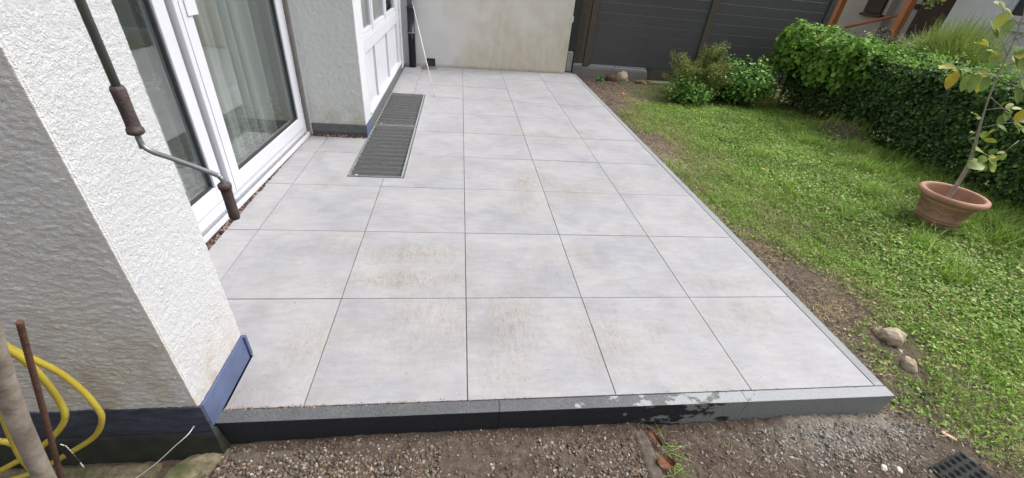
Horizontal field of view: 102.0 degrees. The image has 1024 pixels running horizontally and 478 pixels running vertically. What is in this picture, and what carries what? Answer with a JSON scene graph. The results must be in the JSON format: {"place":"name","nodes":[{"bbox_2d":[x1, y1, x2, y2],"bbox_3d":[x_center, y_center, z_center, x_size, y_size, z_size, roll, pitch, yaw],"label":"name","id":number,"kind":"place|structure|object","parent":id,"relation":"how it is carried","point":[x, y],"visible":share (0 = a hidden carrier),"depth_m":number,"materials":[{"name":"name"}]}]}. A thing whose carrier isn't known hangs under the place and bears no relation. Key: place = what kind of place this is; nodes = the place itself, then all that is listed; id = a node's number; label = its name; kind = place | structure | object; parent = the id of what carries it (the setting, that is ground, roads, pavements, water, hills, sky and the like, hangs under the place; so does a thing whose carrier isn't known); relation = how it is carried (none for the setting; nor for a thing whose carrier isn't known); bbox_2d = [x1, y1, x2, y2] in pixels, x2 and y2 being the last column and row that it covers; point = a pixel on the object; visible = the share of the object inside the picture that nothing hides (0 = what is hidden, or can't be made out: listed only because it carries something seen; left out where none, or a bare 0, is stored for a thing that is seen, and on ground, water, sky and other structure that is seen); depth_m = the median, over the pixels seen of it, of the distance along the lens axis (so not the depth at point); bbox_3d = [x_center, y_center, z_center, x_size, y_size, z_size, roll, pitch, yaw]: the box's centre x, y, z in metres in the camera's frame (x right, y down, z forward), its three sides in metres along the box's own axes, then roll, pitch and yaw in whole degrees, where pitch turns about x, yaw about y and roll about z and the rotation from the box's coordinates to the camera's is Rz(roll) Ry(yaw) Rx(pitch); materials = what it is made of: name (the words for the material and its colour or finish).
{"place":"outdoors","nodes":[
{"label":"outdoors","id":0,"kind":"place"},
{"bbox_2d":[218,431,663,477],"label":"garden path","id":1,"kind":"structure","parent":0,"point":[652,465],"depth_m":1.50,"materials":[{"name":"soil"}]},
{"bbox_2d":[212,436,647,477],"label":"pebbles","id":2,"kind":"object","parent":1,"relation":"on","point":[293,464],"visible":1,"depth_m":1.49,"materials":[{"name":"grey gravel"}]},
{"bbox_2d":[656,455,675,468],"bbox_3d":[0.581,0.844,1.566,0.052,0.023,0.061,-22,42,-35],"label":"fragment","id":3,"kind":"object","parent":1,"relation":"on","point":[667,461],"visible":1,"depth_m":1.57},
{"bbox_2d":[6,0,1023,477],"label":"ground","id":4,"kind":"structure","parent":0,"point":[716,440],"depth_m":1.79,"materials":[{"name":"soil"}]},
{"bbox_2d":[0,320,56,477],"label":"leaning pole","id":5,"kind":"object","parent":4,"relation":"on","point":[17,419],"visible":1,"depth_m":0.97,"materials":[{"name":"beige wood"}]},
{"bbox_2d":[0,463,161,477],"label":"moss slab","id":6,"kind":"object","parent":4,"relation":"on","point":[124,471],"depth_m":1.40,"materials":[{"name":"stone"}]},
{"bbox_2d":[15,320,64,477],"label":"rebar","id":7,"kind":"object","parent":6,"relation":"on","point":[28,357],"visible":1,"depth_m":1.03,"materials":[{"name":"metal"}]},
{"bbox_2d":[60,444,84,467],"bbox_3d":[-1.237,0.610,1.164,0.023,0.128,0.006,1,34,-8],"label":"plastic strap","id":8,"kind":"object","parent":7,"relation":"attached to","point":[72,458],"visible":1,"depth_m":1.16,"materials":[{"name":"black plastic"}]},
{"bbox_2d":[0,341,105,477],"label":"garden hose","id":9,"kind":"object","parent":6,"relation":"on","point":[16,353],"visible":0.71,"depth_m":1.15,"materials":[{"name":"yellow rubber"}]},
{"bbox_2d":[161,448,231,477],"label":"moss stone","id":10,"kind":"object","parent":4,"relation":"on","point":[198,466],"visible":0.78,"depth_m":1.41,"materials":[{"name":"stone"}]},
{"bbox_2d":[0,0,404,468],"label":"house","id":11,"kind":"structure","parent":4,"relation":"on","point":[113,297],"depth_m":1.21,"materials":[{"name":"paint"}]},
{"bbox_2d":[136,426,194,477],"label":"string","id":12,"kind":"object","parent":11,"relation":"hanging from","point":[167,452],"visible":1,"depth_m":1.37,"materials":[{"name":"fabric"}]},
{"bbox_2d":[111,0,283,199],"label":"net curtain","id":13,"kind":"object","parent":11,"relation":"hanging from","point":[232,39],"visible":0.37,"depth_m":2.68,"materials":[{"name":"white fabric"}]},
{"bbox_2d":[137,0,312,243],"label":"patio door","id":14,"kind":"structure","parent":11,"relation":"in","point":[170,24],"depth_m":2.32,"materials":[{"name":"white plastic"}]},
{"bbox_2d":[361,0,379,26],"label":"net curtain","id":15,"kind":"object","parent":11,"relation":"hanging from","point":[376,10],"visible":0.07,"depth_m":4.63,"materials":[{"name":"white fabric"}]},
{"bbox_2d":[359,0,401,116],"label":"window unit","id":16,"kind":"structure","parent":11,"relation":"in","point":[381,35],"depth_m":4.43,"materials":[{"name":"white plastic"}]},
{"bbox_2d":[214,400,498,443],"bbox_3d":[-0.558,0.743,1.602,1.002,0.261,0.052,1,34,-8],"label":"kerb stone","id":17,"kind":"object","parent":4,"relation":"on","point":[249,426],"visible":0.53,"depth_m":1.53,"materials":[{"name":"stone"}]},
{"bbox_2d":[347,93,424,176],"bbox_3d":[-1.175,-0.802,4.281,0.412,0.749,2.338,1,34,-8],"label":"light well","id":18,"kind":"object","parent":4,"relation":"in","point":[391,149],"visible":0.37,"depth_m":4.22,"materials":[{"name":"metal"}]},
{"bbox_2d":[348,125,415,177],"bbox_3d":[-1.084,-0.781,3.598,0.400,0.028,1.153,1,34,-8],"label":"lightwell grate","id":19,"kind":"object","parent":18,"relation":"on","point":[401,130],"visible":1,"depth_m":3.51,"materials":[{"name":"metal"}]},
{"bbox_2d":[375,93,424,126],"bbox_3d":[-1.202,-1.433,4.557,0.400,0.028,1.150,1,34,-8],"label":"lightwell grate","id":20,"kind":"object","parent":18,"relation":"on","point":[397,100],"visible":1,"depth_m":4.50,"materials":[{"name":"metal"}]},
{"bbox_2d":[573,74,611,110],"bbox_3d":[1.113,-2.045,6.064,0.047,0.261,2.028,1,34,-8],"label":"kerb stone","id":21,"kind":"object","parent":4,"relation":"on","point":[594,95],"visible":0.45,"depth_m":5.79,"materials":[{"name":"stone"}]},
{"bbox_2d":[594,76,605,82],"bbox_3d":[1.484,-2.678,6.988,0.192,0.129,0.193,26,39,28],"label":"seedling","id":22,"kind":"object","parent":4,"relation":"on","point":[601,79],"visible":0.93,"depth_m":6.96,"materials":[{"name":"green plant"}]},
{"bbox_2d":[572,65,646,80],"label":"concrete block","id":23,"kind":"structure","parent":4,"relation":"on","point":[581,71],"depth_m":7.22,"materials":[{"name":"grey concrete"}]},
{"bbox_2d":[604,75,616,81],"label":"earth clod","id":24,"kind":"object","parent":4,"relation":"on","point":[612,78],"visible":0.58,"depth_m":7.01,"materials":[{"name":"brown soil"}]},
{"bbox_2d":[206,78,1023,477],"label":"soil crumbs","id":25,"kind":"object","parent":4,"relation":"on","point":[598,92],"visible":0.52,"depth_m":1.70,"materials":[{"name":"brown soil"}]},
{"bbox_2d":[616,71,627,81],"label":"stone","id":26,"kind":"object","parent":4,"relation":"on","point":[622,76],"visible":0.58,"depth_m":7.01,"materials":[{"name":"beige stone"}]},
{"bbox_2d":[498,391,746,428],"bbox_3d":[0.449,0.758,1.736,1.029,0.261,0.052,1,34,-8],"label":"kerb stone","id":27,"kind":"object","parent":4,"relation":"on","point":[653,409],"visible":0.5,"depth_m":1.67,"materials":[{"name":"stone"}]},
{"bbox_2d":[632,80,646,84],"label":"earth clod","id":28,"kind":"object","parent":4,"relation":"on","point":[639,82],"visible":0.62,"depth_m":7.02,"materials":[{"name":"brown soil"}]},
{"bbox_2d":[609,111,683,183],"bbox_3d":[1.318,-0.921,4.401,0.047,0.261,2.004,1,34,-8],"label":"kerb stone","id":29,"kind":"object","parent":4,"relation":"on","point":[664,166],"visible":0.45,"depth_m":4.06,"materials":[{"name":"stone"}]},
{"bbox_2d":[646,427,662,445],"bbox_3d":[0.567,0.787,1.653,0.023,0.018,0.085,-12,37,-25],"label":"dead leaf","id":30,"kind":"object","parent":4,"relation":"on","point":[653,435],"visible":1,"depth_m":1.66,"materials":[{"name":"brown plant"}]},
{"bbox_2d":[649,81,671,84],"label":"edging slab","id":31,"kind":"structure","parent":4,"relation":"on","point":[660,82],"depth_m":7.39,"materials":[{"name":"concrete"}]},
{"bbox_2d":[643,422,697,477],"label":"grass sprig","id":32,"kind":"object","parent":4,"relation":"on","point":[675,456],"depth_m":1.62,"materials":[{"name":"green plant"}]},
{"bbox_2d":[664,71,718,107],"bbox_3d":[2.692,-2.258,6.272,0.749,0.448,0.770,30,41,32],"label":"leafy shrub","id":33,"kind":"object","parent":4,"relation":"on","point":[687,93],"visible":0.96,"depth_m":6.19,"materials":[{"name":"green plant"}]},
{"bbox_2d":[660,40,734,96],"bbox_3d":[2.870,-2.597,6.362,1.103,0.939,1.028,-20,41,-33],"label":"spiky shrub","id":34,"kind":"object","parent":4,"relation":"on","point":[689,68],"visible":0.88,"depth_m":6.19,"materials":[{"name":"green plant"}]},
{"bbox_2d":[565,0,837,90],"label":"board fence","id":35,"kind":"object","parent":4,"relation":"on","point":[627,49],"visible":0.77,"depth_m":7.03,"materials":[{"name":"grey wood"}]},
{"bbox_2d":[705,54,785,106],"bbox_3d":[3.601,-2.545,6.554,1.179,0.776,1.208,1,34,-8],"label":"leafy shrub","id":36,"kind":"object","parent":4,"relation":"on","point":[748,84],"visible":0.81,"depth_m":6.35,"materials":[{"name":"green plant"}]},
{"bbox_2d":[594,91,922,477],"bbox_3d":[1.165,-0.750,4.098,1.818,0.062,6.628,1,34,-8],"label":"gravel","id":37,"kind":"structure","parent":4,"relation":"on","point":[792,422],"depth_m":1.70,"materials":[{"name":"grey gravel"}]},
{"bbox_2d":[744,60,775,85],"bbox_3d":[4.244,-2.796,7.227,0.547,0.547,0.380,1,34,-8],"label":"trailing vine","id":38,"kind":"object","parent":4,"relation":"on","point":[759,69],"visible":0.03,"depth_m":7.18,"materials":[{"name":"green plant"}]},
{"bbox_2d":[679,183,883,385],"bbox_3d":[1.522,0.199,2.745,0.047,0.261,2.011,1,34,-8],"label":"kerb stone","id":39,"kind":"object","parent":4,"relation":"on","point":[842,347],"visible":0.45,"depth_m":2.31,"materials":[{"name":"stone"}]},
{"bbox_2d":[657,421,954,477],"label":"mortar grit","id":40,"kind":"object","parent":4,"relation":"on","point":[855,440],"visible":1,"depth_m":1.73,"materials":[{"name":"grey gravel"}]},
{"bbox_2d":[597,90,1023,477],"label":"dry clippings","id":41,"kind":"object","parent":4,"relation":"on","point":[875,323],"visible":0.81,"depth_m":2.96,"materials":[{"name":"plant"}]},
{"bbox_2d":[736,386,893,419],"bbox_3d":[1.306,0.770,1.850,0.698,0.261,0.052,1,34,-8],"label":"kerb stone","id":42,"kind":"object","parent":4,"relation":"on","point":[819,401],"visible":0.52,"depth_m":1.78,"materials":[{"name":"stone"}]},
{"bbox_2d":[617,99,1023,477],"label":"lawn grass","id":43,"kind":"structure","parent":4,"relation":"on","point":[731,187],"depth_m":3.33,"materials":[{"name":"green plant"}]},
{"bbox_2d":[763,18,915,119],"bbox_3d":[4.619,-2.486,6.181,1.010,1.288,2.202,1,34,-8],"label":"broadleaf shrub","id":44,"kind":"object","parent":4,"relation":"on","point":[830,54],"visible":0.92,"depth_m":5.99,"materials":[{"name":"green plant"}]},
{"bbox_2d":[694,112,1023,289],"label":"long grass","id":45,"kind":"structure","parent":4,"relation":"on","point":[1010,230],"depth_m":3.91,"materials":[{"name":"green plant"}]},
{"bbox_2d":[880,464,887,470],"bbox_3d":[1.491,0.917,1.662,0.033,0.016,0.025,-12,37,-25],"label":"stone chip","id":46,"kind":"object","parent":4,"relation":"on","point":[883,466],"visible":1,"depth_m":1.66,"materials":[{"name":"white stone"}]},
{"bbox_2d":[872,327,906,346],"bbox_3d":[2.116,0.552,2.318,0.156,0.123,0.131,1,34,-8],"label":"stone","id":47,"kind":"object","parent":4,"relation":"on","point":[893,337],"visible":0.83,"depth_m":2.28,"materials":[{"name":"beige stone"}]},
{"bbox_2d":[867,27,916,47],"bbox_3d":[6.544,-3.048,7.367,1.001,1.226,1.101,28,39,30],"label":"dark conifer","id":48,"kind":"object","parent":4,"relation":"on","point":[890,38],"visible":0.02,"depth_m":7.11,"materials":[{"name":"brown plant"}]},
{"bbox_2d":[896,466,902,473],"bbox_3d":[1.549,0.924,1.660,0.020,0.015,0.030,23,37,24],"label":"stone chip","id":49,"kind":"object","parent":4,"relation":"on","point":[899,469],"visible":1,"depth_m":1.65,"materials":[{"name":"white stone"}]},
{"bbox_2d":[777,33,1023,210],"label":"clipped hedge","id":50,"kind":"object","parent":4,"relation":"on","point":[916,107],"visible":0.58,"depth_m":4.72,"materials":[{"name":"green plant"}]},
{"bbox_2d":[900,356,917,373],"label":"stone","id":51,"kind":"object","parent":4,"relation":"on","point":[908,364],"visible":0.9,"depth_m":2.11,"materials":[{"name":"beige stone"}]},
{"bbox_2d":[920,392,927,397],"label":"dark clod","id":52,"kind":"object","parent":4,"relation":"on","point":[924,394],"visible":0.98,"depth_m":1.99,"materials":[{"name":"grey soil"}]},
{"bbox_2d":[941,431,956,440],"bbox_3d":[1.893,0.852,1.797,0.014,0.004,0.050,-25,44,-38],"label":"wood chip","id":53,"kind":"object","parent":4,"relation":"on","point":[950,436],"visible":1,"depth_m":1.79,"materials":[{"name":"beige wood"}]},
{"bbox_2d":[914,181,991,229],"bbox_3d":[3.680,-0.264,3.537,0.470,0.297,0.470,1,34,-8],"label":"flower pot","id":54,"kind":"object","parent":4,"relation":"on","point":[937,207],"visible":0.99,"depth_m":3.47,"materials":[{"name":"ceramic"}]},
{"bbox_2d":[938,1,1023,197],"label":"sapling","id":55,"kind":"object","parent":54,"relation":"on","point":[980,80],"visible":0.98,"depth_m":2.91,"materials":[{"name":"green plant"}]},
{"bbox_2d":[929,451,993,477],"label":"drain grate","id":56,"kind":"object","parent":4,"relation":"on","point":[960,464],"visible":1,"depth_m":1.67,"materials":[{"name":"grey metal"}]},
{"bbox_2d":[938,0,1023,82],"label":"white house","id":57,"kind":"structure","parent":4,"relation":"on","point":[977,7],"depth_m":7.49,"materials":[{"name":"paint"}]},
{"bbox_2d":[985,0,1023,32],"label":"window","id":58,"kind":"structure","parent":57,"relation":"in","point":[1016,7],"depth_m":7.07,"materials":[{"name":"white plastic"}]},
{"bbox_2d":[207,65,873,409],"bbox_3d":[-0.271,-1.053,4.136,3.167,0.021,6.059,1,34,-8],"label":"patio paving","id":59,"kind":"structure","parent":0,"point":[680,290],"depth_m":2.27,"materials":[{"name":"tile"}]},
{"bbox_2d":[206,133,366,250],"bbox_3d":[-1.459,-0.233,2.691,0.549,0.036,2.510,1,34,-8],"label":"mortar rubble","id":60,"kind":"object","parent":59,"relation":"on","point":[221,232],"visible":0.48,"depth_m":2.72,"materials":[{"name":"grey concrete"}]},
{"bbox_2d":[412,1,434,96],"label":"thin rod","id":61,"kind":"object","parent":59,"relation":"on","point":[423,49],"visible":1,"depth_m":5.35,"materials":[{"name":"black metal"}]},
{"bbox_2d":[421,66,437,69],"bbox_3d":[-1.246,-2.590,6.263,0.244,0.022,0.244,1,34,-8],"label":"drain cover","id":62,"kind":"object","parent":59,"relation":"on","point":[430,68],"visible":0.91,"depth_m":6.23,"materials":[{"name":"metal"}]},
{"bbox_2d":[401,0,574,73],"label":"garden wall","id":63,"kind":"structure","parent":59,"relation":"on","point":[522,35],"depth_m":6.27,"materials":[{"name":"white paint"}]},
{"bbox_2d":[406,0,415,67],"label":"downpipe","id":64,"kind":"object","parent":63,"relation":"attached to","point":[411,32],"visible":0.94,"depth_m":5.97,"materials":[{"name":"metal"}]},
{"bbox_2d":[224,387,855,410],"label":"joint sand","id":65,"kind":"structure","parent":59,"relation":"on","point":[285,406],"depth_m":1.53,"materials":[{"name":"grey sand"}]},
{"bbox_2d":[742,90,779,108],"bbox_3d":[3.903,-2.211,6.507,0.708,0.319,0.543,-19,41,-32],"label":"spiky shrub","id":66,"kind":"object","parent":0,"point":[763,102],"visible":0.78,"depth_m":6.42,"materials":[{"name":"green plant"}]},
{"bbox_2d":[827,0,956,46],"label":"porch house","id":67,"kind":"structure","parent":0,"point":[905,17],"depth_m":9.94,"materials":[{"name":"beige paint"}]},
{"bbox_2d":[922,0,945,8],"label":"overhanging branch","id":68,"kind":"object","parent":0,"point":[930,2],"visible":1,"depth_m":7.91,"materials":[{"name":"green plant"}]},
{"bbox_2d":[885,9,1022,105],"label":"ornamental grass","id":69,"kind":"object","parent":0,"point":[955,41],"depth_m":5.99,"materials":[{"name":"green plant"}]},
{"bbox_3d":[-0.854,-2.112,1.226,0.227,0.155,2.910,1,34,-8],"label":"awning","id":70,"kind":"object","parent":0,"visible":0},
{"bbox_2d":[74,0,239,220],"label":"awning crank","id":71,"kind":"object","parent":70,"relation":"hanging from","point":[125,107],"visible":1,"depth_m":0.77,"materials":[{"name":"metal"}]}
]}

